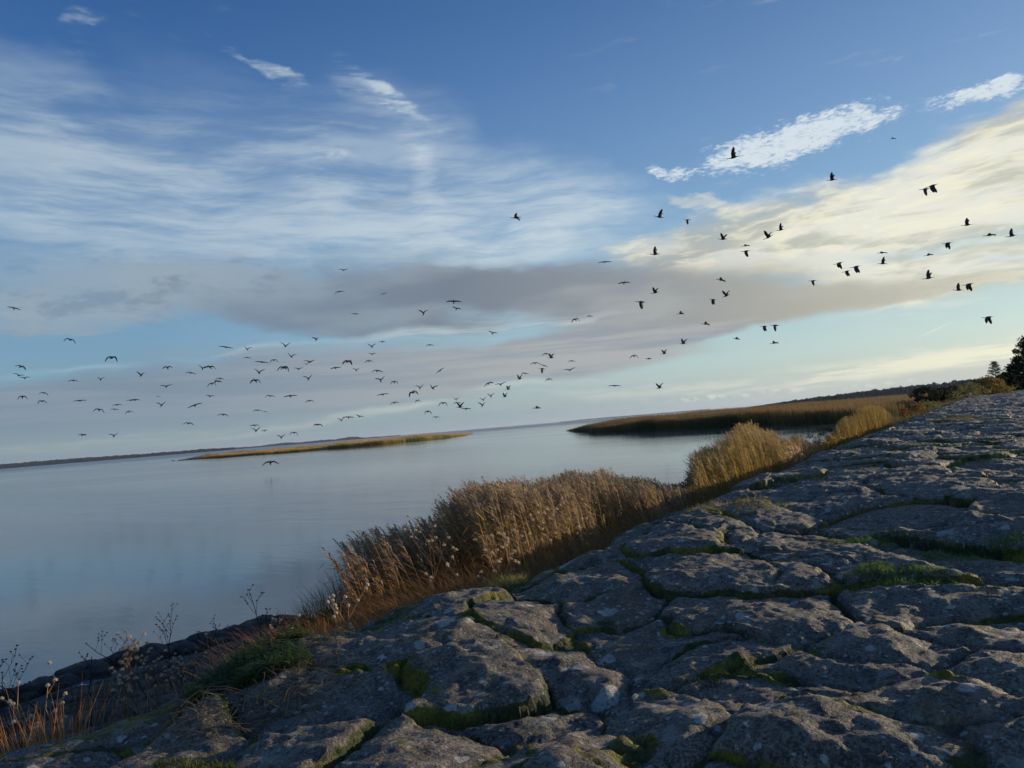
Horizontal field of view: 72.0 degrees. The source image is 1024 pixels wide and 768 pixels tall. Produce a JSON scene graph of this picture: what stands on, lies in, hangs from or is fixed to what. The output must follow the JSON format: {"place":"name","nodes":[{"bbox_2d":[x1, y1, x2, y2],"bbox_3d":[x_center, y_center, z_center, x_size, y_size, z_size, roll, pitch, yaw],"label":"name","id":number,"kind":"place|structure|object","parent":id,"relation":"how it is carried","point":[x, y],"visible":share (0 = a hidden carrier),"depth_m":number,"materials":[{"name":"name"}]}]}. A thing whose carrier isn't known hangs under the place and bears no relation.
{"place":"outdoors","nodes":[
{"label":"outdoors","id":0,"kind":"place"},
{"bbox_2d":[105,356,117,361],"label":"bird","id":1,"kind":"object","parent":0,"point":[111,357],"visible":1,"depth_m":54.25},
{"bbox_2d":[0,447,234,468],"bbox_3d":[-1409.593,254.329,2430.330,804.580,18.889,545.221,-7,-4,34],"label":"shore","id":2,"kind":"structure","parent":0,"point":[44,462],"depth_m":2404.49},
{"bbox_2d":[2,626,283,746],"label":"dry grass","id":3,"kind":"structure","parent":0,"point":[103,710],"depth_m":4.50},
{"bbox_2d":[116,658,204,716],"bbox_3d":[-1.058,1.166,2.277,0.386,0.475,0.487,-7,-4,34],"label":"grass clump","id":4,"kind":"object","parent":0,"point":[170,690],"visible":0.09,"depth_m":2.27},
{"bbox_2d":[158,609,380,706],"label":"dry grass","id":5,"kind":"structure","parent":0,"point":[336,628],"depth_m":2.71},
{"bbox_2d":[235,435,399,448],"bbox_3d":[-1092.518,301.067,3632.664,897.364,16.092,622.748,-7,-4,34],"label":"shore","id":6,"kind":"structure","parent":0,"point":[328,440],"depth_m":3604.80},
{"bbox_2d":[200,549,552,665],"bbox_3d":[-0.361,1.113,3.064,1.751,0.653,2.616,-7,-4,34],"label":"dry grass","id":7,"kind":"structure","parent":0,"point":[407,602],"depth_m":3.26,"materials":[{"name":"plant"}]},
{"bbox_2d":[0,415,913,758],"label":"embankment","id":8,"kind":"structure","parent":0,"point":[24,709],"depth_m":5.14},
{"bbox_2d":[1,702,15,744],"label":"fluffy seed plant","id":9,"kind":"object","parent":8,"relation":"on","point":[13,704],"visible":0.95,"depth_m":2.39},
{"bbox_2d":[0,645,17,750],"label":"withered umbel plant","id":10,"kind":"object","parent":8,"relation":"on","point":[6,694],"visible":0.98,"depth_m":3.33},
{"bbox_2d":[0,688,18,708],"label":"rock","id":11,"kind":"object","parent":8,"relation":"on","point":[12,696],"visible":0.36,"depth_m":5.96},
{"bbox_2d":[0,681,30,747],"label":"withered umbel plant","id":12,"kind":"object","parent":8,"relation":"on","point":[10,713],"visible":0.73,"depth_m":3.54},
{"bbox_2d":[0,680,37,745],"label":"fluffy seed plant","id":13,"kind":"object","parent":8,"relation":"on","point":[9,700],"visible":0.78,"depth_m":2.56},
{"bbox_2d":[13,682,41,703],"bbox_3d":[-4.342,2.742,6.139,0.500,0.222,0.368,-5,-3,-3],"label":"rock","id":14,"kind":"object","parent":8,"relation":"on","point":[31,694],"visible":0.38,"depth_m":6.06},
{"bbox_2d":[0,654,58,737],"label":"withered umbel plant","id":15,"kind":"object","parent":8,"relation":"on","point":[17,673],"visible":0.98,"depth_m":4.00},
{"bbox_2d":[19,676,57,695],"bbox_3d":[-4.251,2.739,6.309,0.397,0.222,0.571,-5,-8,-15],"label":"rock","id":16,"kind":"object","parent":8,"relation":"on","point":[38,684],"visible":0.42,"depth_m":6.16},
{"bbox_2d":[1,705,93,754],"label":"grass clump","id":17,"kind":"object","parent":8,"relation":"on","point":[37,734],"visible":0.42,"depth_m":1.67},
{"bbox_2d":[29,661,67,742],"bbox_3d":[-1.653,1.282,2.519,0.126,0.562,0.057,-5,-3,10],"label":"fluffy seed plant","id":18,"kind":"object","parent":8,"relation":"on","point":[48,684],"visible":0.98,"depth_m":2.51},
{"bbox_2d":[0,675,121,757],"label":"grass clump","id":19,"kind":"object","parent":8,"relation":"on","point":[51,723],"visible":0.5,"depth_m":1.82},
{"bbox_2d":[60,701,66,739],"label":"fluffy seed plant","id":20,"kind":"object","parent":8,"relation":"on","point":[65,716],"visible":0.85,"depth_m":2.40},
{"bbox_2d":[12,701,117,749],"bbox_3d":[-1.072,1.053,1.644,0.405,0.516,0.426,-7,-4,34],"label":"grass clump","id":21,"kind":"object","parent":8,"relation":"on","point":[53,733],"visible":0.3,"depth_m":1.74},
{"bbox_2d":[52,666,78,676],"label":"rock","id":22,"kind":"object","parent":8,"relation":"on","point":[66,670],"visible":0.29,"depth_m":6.54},
{"bbox_2d":[49,674,83,689],"bbox_3d":[-4.124,2.737,6.406,0.410,0.168,0.440,-6,-4,15],"label":"rock","id":23,"kind":"object","parent":8,"relation":"on","point":[64,678],"visible":0.3,"depth_m":6.38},
{"bbox_2d":[61,669,93,734],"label":"dead twigs","id":24,"kind":"object","parent":8,"relation":"on","point":[77,723],"visible":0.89,"depth_m":3.94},
{"bbox_2d":[11,687,152,748],"bbox_3d":[-1.033,1.062,1.725,0.418,0.490,0.472,-4,-4,-15],"label":"grass clump","id":25,"kind":"object","parent":8,"relation":"on","point":[71,734],"visible":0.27,"depth_m":1.72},
{"bbox_2d":[78,652,93,724],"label":"withered umbel plant","id":26,"kind":"object","parent":8,"relation":"on","point":[83,674],"visible":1,"depth_m":4.19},
{"bbox_2d":[68,659,112,680],"bbox_3d":[-3.993,2.751,6.669,0.640,0.212,0.380,-7,0,26],"label":"rock","id":27,"kind":"object","parent":8,"relation":"on","point":[99,668],"visible":0.5,"depth_m":6.57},
{"bbox_2d":[85,631,148,698],"bbox_3d":[-2.584,1.857,4.605,0.355,0.475,0.146,-5,-3,-3],"label":"withered umbel plant","id":28,"kind":"object","parent":8,"relation":"on","point":[117,657],"visible":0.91,"depth_m":4.61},
{"bbox_2d":[101,647,139,668],"bbox_3d":[-3.797,2.735,6.881,0.506,0.259,0.490,-5,-2,6],"label":"rock","id":29,"kind":"object","parent":8,"relation":"on","point":[119,655],"visible":0.27,"depth_m":6.77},
{"bbox_2d":[108,629,149,715],"bbox_3d":[-1.538,1.295,2.846,0.149,0.594,0.208,-3,-4,-24],"label":"tattered seed plant","id":30,"kind":"object","parent":8,"relation":"on","point":[132,644],"visible":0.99,"depth_m":2.86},
{"bbox_2d":[122,650,142,718],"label":"dead twigs","id":31,"kind":"object","parent":8,"relation":"on","point":[125,711],"visible":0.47,"depth_m":3.78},
{"bbox_2d":[130,651,165,666],"bbox_3d":[-3.713,2.738,7.006,0.639,0.171,0.448,-3,1,16],"label":"rock","id":32,"kind":"object","parent":8,"relation":"on","point":[152,657],"visible":0.25,"depth_m":6.85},
{"bbox_2d":[136,643,163,656],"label":"rock","id":33,"kind":"object","parent":8,"relation":"on","point":[156,647],"visible":0.26,"depth_m":7.03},
{"bbox_2d":[137,645,175,708],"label":"tattered seed plant","id":34,"kind":"object","parent":8,"relation":"on","point":[146,675],"visible":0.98,"depth_m":3.24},
{"bbox_2d":[153,603,177,689],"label":"withered umbel plant","id":35,"kind":"object","parent":8,"relation":"on","point":[167,637],"visible":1,"depth_m":4.79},
{"bbox_2d":[157,645,179,658],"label":"rock","id":36,"kind":"object","parent":8,"relation":"on","point":[160,650],"visible":0.28,"depth_m":7.00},
{"bbox_2d":[164,651,196,694],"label":"tattered seed plant","id":37,"kind":"object","parent":8,"relation":"on","point":[173,666],"visible":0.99,"depth_m":3.52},
{"bbox_2d":[164,639,205,654],"bbox_3d":[-3.335,2.713,7.284,0.582,0.191,0.445,-7,-4,33],"label":"rock","id":38,"kind":"object","parent":8,"relation":"on","point":[185,646],"visible":0.52,"depth_m":7.08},
{"bbox_2d":[186,631,213,648],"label":"rock","id":39,"kind":"object","parent":8,"relation":"on","point":[193,638],"visible":0.34,"depth_m":7.25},
{"bbox_2d":[204,632,211,667],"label":"fluffy seed plant","id":40,"kind":"object","parent":8,"relation":"on","point":[206,634],"visible":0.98,"depth_m":3.79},
{"bbox_2d":[189,614,227,681],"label":"withered umbel plant","id":41,"kind":"object","parent":8,"relation":"on","point":[215,628],"visible":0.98,"depth_m":4.92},
{"bbox_2d":[191,630,262,668],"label":"grass clump","id":42,"kind":"object","parent":8,"relation":"on","point":[224,649],"visible":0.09,"depth_m":3.57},
{"bbox_2d":[208,629,247,647],"bbox_3d":[-3.079,2.708,7.409,0.564,0.238,0.525,-9,-4,-26],"label":"rock","id":43,"kind":"object","parent":8,"relation":"on","point":[221,637],"visible":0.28,"depth_m":7.31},
{"bbox_2d":[221,624,241,632],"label":"rock","id":44,"kind":"object","parent":8,"relation":"on","point":[233,628],"visible":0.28,"depth_m":7.53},
{"bbox_2d":[239,619,265,634],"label":"rock","id":45,"kind":"object","parent":8,"relation":"on","point":[248,625],"visible":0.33,"depth_m":7.61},
{"bbox_2d":[241,584,270,638],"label":"withered umbel plant","id":46,"kind":"object","parent":8,"relation":"on","point":[256,611],"visible":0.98,"depth_m":4.27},
{"bbox_2d":[251,615,273,634],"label":"rock","id":47,"kind":"object","parent":8,"relation":"on","point":[264,620],"visible":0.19,"depth_m":7.79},
{"bbox_2d":[253,612,291,646],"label":"fluffy seed plant","id":48,"kind":"object","parent":8,"relation":"on","point":[275,619],"visible":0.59,"depth_m":3.26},
{"bbox_2d":[265,617,280,627],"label":"rock","id":49,"kind":"object","parent":8,"relation":"on","point":[275,625],"visible":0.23,"depth_m":7.72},
{"bbox_2d":[274,614,305,625],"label":"rock","id":50,"kind":"object","parent":8,"relation":"on","point":[283,620],"visible":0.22,"depth_m":7.85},
{"bbox_2d":[326,583,369,632],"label":"fluffy seed plant","id":51,"kind":"object","parent":8,"relation":"on","point":[349,625],"visible":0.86,"depth_m":2.57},
{"bbox_2d":[318,490,495,628],"bbox_3d":[-0.747,1.317,5.135,1.312,1.158,3.820,-5,-3,-2],"label":"reed bed","id":52,"kind":"object","parent":8,"relation":"on","point":[384,562],"visible":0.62,"depth_m":4.05,"materials":[{"name":"plant"}]},
{"bbox_2d":[402,515,457,593],"bbox_3d":[-0.345,1.002,3.264,0.242,0.806,0.239,-7,-4,34],"label":"tattered seed plant","id":53,"kind":"object","parent":8,"relation":"on","point":[447,563],"visible":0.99,"depth_m":3.27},
{"bbox_2d":[431,477,534,584],"bbox_3d":[-0.168,1.414,6.393,1.072,1.160,2.824,-5,-3,-4],"label":"reed bed","id":54,"kind":"object","parent":8,"relation":"on","point":[452,507],"visible":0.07,"depth_m":5.62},
{"bbox_2d":[473,532,519,585],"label":"tattered seed plant","id":55,"kind":"object","parent":8,"relation":"on","point":[500,558],"visible":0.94,"depth_m":3.23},
{"bbox_2d":[513,504,556,574],"bbox_3d":[0.141,1.020,3.804,0.225,0.740,0.249,-7,-4,34],"label":"tattered seed plant","id":56,"kind":"object","parent":8,"relation":"on","point":[532,526],"visible":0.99,"depth_m":3.79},
{"bbox_2d":[543,497,591,557],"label":"tattered seed plant","id":57,"kind":"object","parent":8,"relation":"on","point":[580,527],"visible":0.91,"depth_m":3.97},
{"bbox_2d":[449,467,695,585],"bbox_3d":[1.054,1.378,8.353,2.249,1.276,9.475,-6,-4,14],"label":"reed bed","id":58,"kind":"object","parent":8,"relation":"on","point":[596,497],"visible":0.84,"depth_m":4.92,"materials":[{"name":"plant"}]},
{"bbox_2d":[661,477,718,510],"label":"shrub","id":59,"kind":"object","parent":8,"relation":"on","point":[686,480],"visible":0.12,"depth_m":7.03,"materials":[{"name":"brown plant"}]},
{"bbox_2d":[682,435,724,479],"bbox_3d":[4.682,1.819,16.406,1.339,1.254,8.119,-6,-4,17],"label":"reed bed","id":60,"kind":"object","parent":8,"relation":"on","point":[701,452],"visible":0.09,"depth_m":15.52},
{"bbox_2d":[682,419,791,506],"bbox_3d":[4.168,1.332,12.972,1.832,1.478,13.947,-6,-4,21],"label":"reed bed","id":61,"kind":"object","parent":8,"relation":"on","point":[739,453],"visible":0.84,"depth_m":7.95,"materials":[{"name":"plant"}]},
{"bbox_2d":[780,434,827,467],"bbox_3d":[6.738,1.427,16.010,1.406,1.066,13.566,-6,-4,24],"label":"reed bed","id":62,"kind":"object","parent":8,"relation":"on","point":[806,446],"visible":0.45,"depth_m":13.08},
{"bbox_2d":[806,425,834,444],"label":"shrub","id":63,"kind":"object","parent":8,"relation":"on","point":[830,430],"visible":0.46,"depth_m":21.50,"materials":[{"name":"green plant"}]},
{"bbox_2d":[819,434,845,451],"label":"shrub","id":64,"kind":"object","parent":8,"relation":"on","point":[827,444],"visible":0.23,"depth_m":11.09,"materials":[{"name":"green plant"}]},
{"bbox_2d":[826,404,896,449],"bbox_3d":[13.747,1.505,28.077,1.821,1.540,36.393,-7,-4,30],"label":"reed bed","id":65,"kind":"object","parent":8,"relation":"on","point":[865,421],"visible":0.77,"depth_m":16.29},
{"bbox_2d":[898,404,928,419],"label":"shrub","id":66,"kind":"object","parent":8,"relation":"on","point":[917,408],"visible":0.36,"depth_m":21.49,"materials":[{"name":"brown plant"}]},
{"bbox_2d":[911,400,940,413],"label":"shrub","id":67,"kind":"object","parent":8,"relation":"on","point":[933,406],"visible":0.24,"depth_m":23.15,"materials":[{"name":"green plant"}]},
{"bbox_2d":[0,403,946,709],"bbox_3d":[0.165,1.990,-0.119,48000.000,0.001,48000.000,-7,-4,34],"label":"water","id":68,"kind":"structure","parent":0,"point":[92,549],"depth_m":20.86,"materials":[{"name":"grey liquid"}]},
{"bbox_2d":[177,432,472,460],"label":"island reeds","id":69,"kind":"object","parent":68,"relation":"on","point":[379,441],"visible":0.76,"depth_m":187.69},
{"bbox_2d":[568,390,961,432],"bbox_3d":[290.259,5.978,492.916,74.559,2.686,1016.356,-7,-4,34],"label":"marsh reeds","id":70,"kind":"object","parent":68,"relation":"on","point":[822,412],"visible":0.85,"depth_m":79.45,"materials":[{"name":"plant"}]},
{"bbox_2d":[0,390,1023,767],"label":"pavement","id":71,"kind":"structure","parent":0,"point":[584,660],"depth_m":1.52,"materials":[{"name":"stone"}]},
{"bbox_2d":[0,702,103,756],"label":"grass clump","id":72,"kind":"object","parent":71,"relation":"on","point":[35,736],"visible":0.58,"depth_m":1.66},
{"bbox_2d":[150,754,239,767],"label":"grass patch","id":73,"kind":"object","parent":71,"relation":"on","point":[197,764],"visible":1,"depth_m":1.16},
{"bbox_2d":[125,628,361,760],"bbox_3d":[-0.547,0.647,1.519,0.494,0.082,0.536,-3,-4,-25],"label":"dry straw","id":74,"kind":"object","parent":71,"relation":"on","point":[234,705],"visible":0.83,"depth_m":1.42,"materials":[{"name":"plant"}]},
{"bbox_2d":[172,620,318,705],"bbox_3d":[-0.620,0.734,1.686,0.362,0.265,0.445,-3,-4,-27],"label":"herb carpet","id":75,"kind":"object","parent":71,"relation":"on","point":[253,659],"visible":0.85,"depth_m":1.61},
{"bbox_2d":[484,570,530,591],"bbox_3d":[-0.039,0.762,2.486,0.253,0.206,0.252,-7,-4,34],"label":"grass patch","id":76,"kind":"object","parent":71,"relation":"on","point":[510,584],"visible":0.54,"depth_m":2.47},
{"bbox_2d":[671,673,732,689],"bbox_3d":[0.368,0.586,1.375,0.074,0.030,0.121,-2,-5,-42],"label":"grass patch","id":77,"kind":"object","parent":71,"relation":"on","point":[712,681],"visible":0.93,"depth_m":1.38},
{"bbox_2d":[682,496,744,511],"bbox_3d":[1.082,0.646,3.639,0.318,0.126,0.709,-7,-4,34],"label":"grass patch","id":78,"kind":"object","parent":71,"relation":"on","point":[712,506],"visible":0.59,"depth_m":3.53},
{"bbox_2d":[731,495,793,514],"bbox_3d":[1.235,0.604,3.515,0.284,0.137,0.574,-7,-4,34],"label":"grass patch","id":79,"kind":"object","parent":71,"relation":"on","point":[740,500],"visible":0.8,"depth_m":3.45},
{"bbox_2d":[824,459,901,477],"bbox_3d":[2.424,0.608,4.914,0.588,0.105,0.963,-7,-4,34],"label":"grass patch","id":80,"kind":"object","parent":71,"relation":"on","point":[869,466],"visible":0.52,"depth_m":4.91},
{"bbox_2d":[813,529,931,551],"bbox_3d":[1.325,0.599,2.616,0.306,0.103,0.347,-4,-4,-16],"label":"grass patch","id":81,"kind":"object","parent":71,"relation":"on","point":[863,539],"visible":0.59,"depth_m":2.61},
{"bbox_2d":[838,560,961,588],"bbox_3d":[1.098,0.550,1.988,0.322,0.072,0.246,-7,-4,34],"label":"grass patch","id":82,"kind":"object","parent":71,"relation":"on","point":[896,580],"visible":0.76,"depth_m":2.00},
{"bbox_2d":[925,414,989,423],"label":"grass patch","id":83,"kind":"object","parent":71,"relation":"on","point":[944,421],"visible":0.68,"depth_m":11.15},
{"bbox_2d":[902,541,1018,562],"bbox_3d":[1.433,0.564,2.309,0.403,0.083,0.250,-7,-4,34],"label":"grass patch","id":84,"kind":"object","parent":71,"relation":"on","point":[945,555],"visible":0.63,"depth_m":2.29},
{"bbox_2d":[952,381,991,400],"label":"shrub","id":85,"kind":"object","parent":71,"relation":"on","point":[968,390],"visible":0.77,"depth_m":35.17,"materials":[{"name":"green plant"}]},
{"bbox_2d":[960,587,994,593],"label":"grass patch","id":86,"kind":"object","parent":71,"relation":"on","point":[979,591],"visible":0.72,"depth_m":1.78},
{"bbox_2d":[956,375,1016,394],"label":"shrub","id":87,"kind":"object","parent":71,"relation":"on","point":[983,382],"visible":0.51,"depth_m":44.42,"materials":[{"name":"green plant"}]},
{"bbox_2d":[979,383,1014,394],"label":"shrub","id":88,"kind":"object","parent":71,"relation":"on","point":[996,390],"visible":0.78,"depth_m":42.65,"materials":[{"name":"green plant"}]},
{"bbox_2d":[981,529,1023,562],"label":"grass patch","id":89,"kind":"object","parent":71,"relation":"on","point":[1005,541],"visible":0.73,"depth_m":2.31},
{"bbox_2d":[0,0,1023,463],"label":"sky","id":90,"kind":"structure","parent":0,"point":[181,181],"materials":[{"name":"blue"}]},
{"bbox_2d":[438,501,701,590],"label":"dry grass","id":91,"kind":"structure","parent":0,"point":[580,550],"depth_m":4.12,"materials":[{"name":"plant"}]},
{"bbox_2d":[563,409,709,421],"bbox_3d":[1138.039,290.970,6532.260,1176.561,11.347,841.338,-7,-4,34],"label":"shore","id":92,"kind":"structure","parent":0,"point":[634,415],"depth_m":6504.54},
{"bbox_2d":[635,301,643,308],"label":"bird","id":93,"kind":"object","parent":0,"point":[641,304],"visible":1,"depth_m":55.53},
{"bbox_2d":[649,246,657,254],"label":"bird","id":94,"kind":"object","parent":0,"point":[655,251],"visible":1,"depth_m":58.73},
{"bbox_2d":[656,209,663,217],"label":"bird","id":95,"kind":"object","parent":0,"point":[660,214],"visible":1,"depth_m":59.51},
{"bbox_2d":[727,147,737,158],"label":"bird","id":96,"kind":"object","parent":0,"point":[733,153],"visible":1,"depth_m":47.89},
{"bbox_2d":[659,442,846,511],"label":"dry grass","id":97,"kind":"structure","parent":0,"point":[727,492],"depth_m":6.73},
{"bbox_2d":[763,231,771,239],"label":"bird","id":98,"kind":"object","parent":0,"point":[767,235],"visible":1,"depth_m":53.25},
{"bbox_2d":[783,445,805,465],"bbox_3d":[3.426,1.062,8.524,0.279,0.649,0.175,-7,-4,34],"label":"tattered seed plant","id":99,"kind":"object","parent":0,"point":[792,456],"visible":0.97,"depth_m":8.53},
{"bbox_2d":[827,172,836,180],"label":"bird","id":100,"kind":"object","parent":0,"point":[831,177],"visible":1,"depth_m":61.84},
{"bbox_2d":[850,266,859,272],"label":"bird","id":101,"kind":"object","parent":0,"point":[856,270],"visible":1,"depth_m":58.38},
{"bbox_2d":[753,377,1014,407],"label":"wooded hill","id":102,"kind":"structure","parent":0,"point":[900,390],"depth_m":657.62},
{"bbox_2d":[876,396,962,429],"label":"dry grass","id":103,"kind":"structure","parent":0,"point":[900,419],"depth_m":20.54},
{"bbox_2d":[919,188,929,195],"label":"bird","id":104,"kind":"object","parent":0,"point":[925,191],"visible":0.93,"depth_m":60.91},
{"bbox_2d":[925,270,932,278],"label":"bird","id":105,"kind":"object","parent":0,"point":[928,274],"visible":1,"depth_m":56.35},
{"bbox_2d":[926,184,936,192],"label":"bird","id":106,"kind":"object","parent":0,"point":[932,188],"visible":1,"depth_m":51.59},
{"bbox_2d":[943,242,952,248],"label":"bird","id":107,"kind":"object","parent":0,"point":[947,244],"visible":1,"depth_m":63.21},
{"bbox_2d":[923,388,991,409],"bbox_3d":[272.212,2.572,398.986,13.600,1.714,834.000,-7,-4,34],"label":"shore ground","id":108,"kind":"structure","parent":0,"point":[970,394],"depth_m":65.07,"materials":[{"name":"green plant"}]},
{"bbox_2d":[908,385,942,403],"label":"shrub","id":109,"kind":"object","parent":108,"relation":"on","point":[920,391],"visible":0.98,"depth_m":79.42,"materials":[{"name":"green plant"}]},
{"bbox_2d":[934,387,947,401],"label":"shrub","id":110,"kind":"object","parent":108,"relation":"on","point":[940,397],"visible":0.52,"depth_m":81.81,"materials":[{"name":"green plant"}]},
{"bbox_2d":[938,383,971,401],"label":"shrub","id":111,"kind":"object","parent":108,"relation":"on","point":[949,392],"visible":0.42,"depth_m":84.07,"materials":[{"name":"green plant"}]},
{"bbox_2d":[985,361,1006,384],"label":"conifer","id":112,"kind":"object","parent":108,"relation":"on","point":[994,364],"visible":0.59,"depth_m":59.32,"materials":[{"name":"green plant"}]},
{"bbox_2d":[1000,363,1021,389],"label":"tree","id":113,"kind":"object","parent":108,"relation":"on","point":[1010,369],"visible":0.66,"depth_m":56.85,"materials":[{"name":"green plant"}]},
{"bbox_2d":[1010,335,1023,389],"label":"tree","id":114,"kind":"object","parent":108,"relation":"on","point":[1018,360],"visible":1,"depth_m":53.41,"materials":[{"name":"green plant"}]},
{"bbox_2d":[961,218,971,225],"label":"bird","id":115,"kind":"object","parent":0,"point":[966,221],"visible":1,"depth_m":64.14},
{"bbox_2d":[962,283,973,290],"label":"bird","id":116,"kind":"object","parent":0,"point":[968,286],"visible":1,"depth_m":55.39},
{"bbox_2d":[982,316,993,323],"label":"bird","id":117,"kind":"object","parent":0,"point":[987,318],"visible":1,"depth_m":54.62},
{"bbox_2d":[1006,228,1014,236],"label":"bird","id":118,"kind":"object","parent":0,"point":[1011,234],"visible":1,"depth_m":60.79}
]}

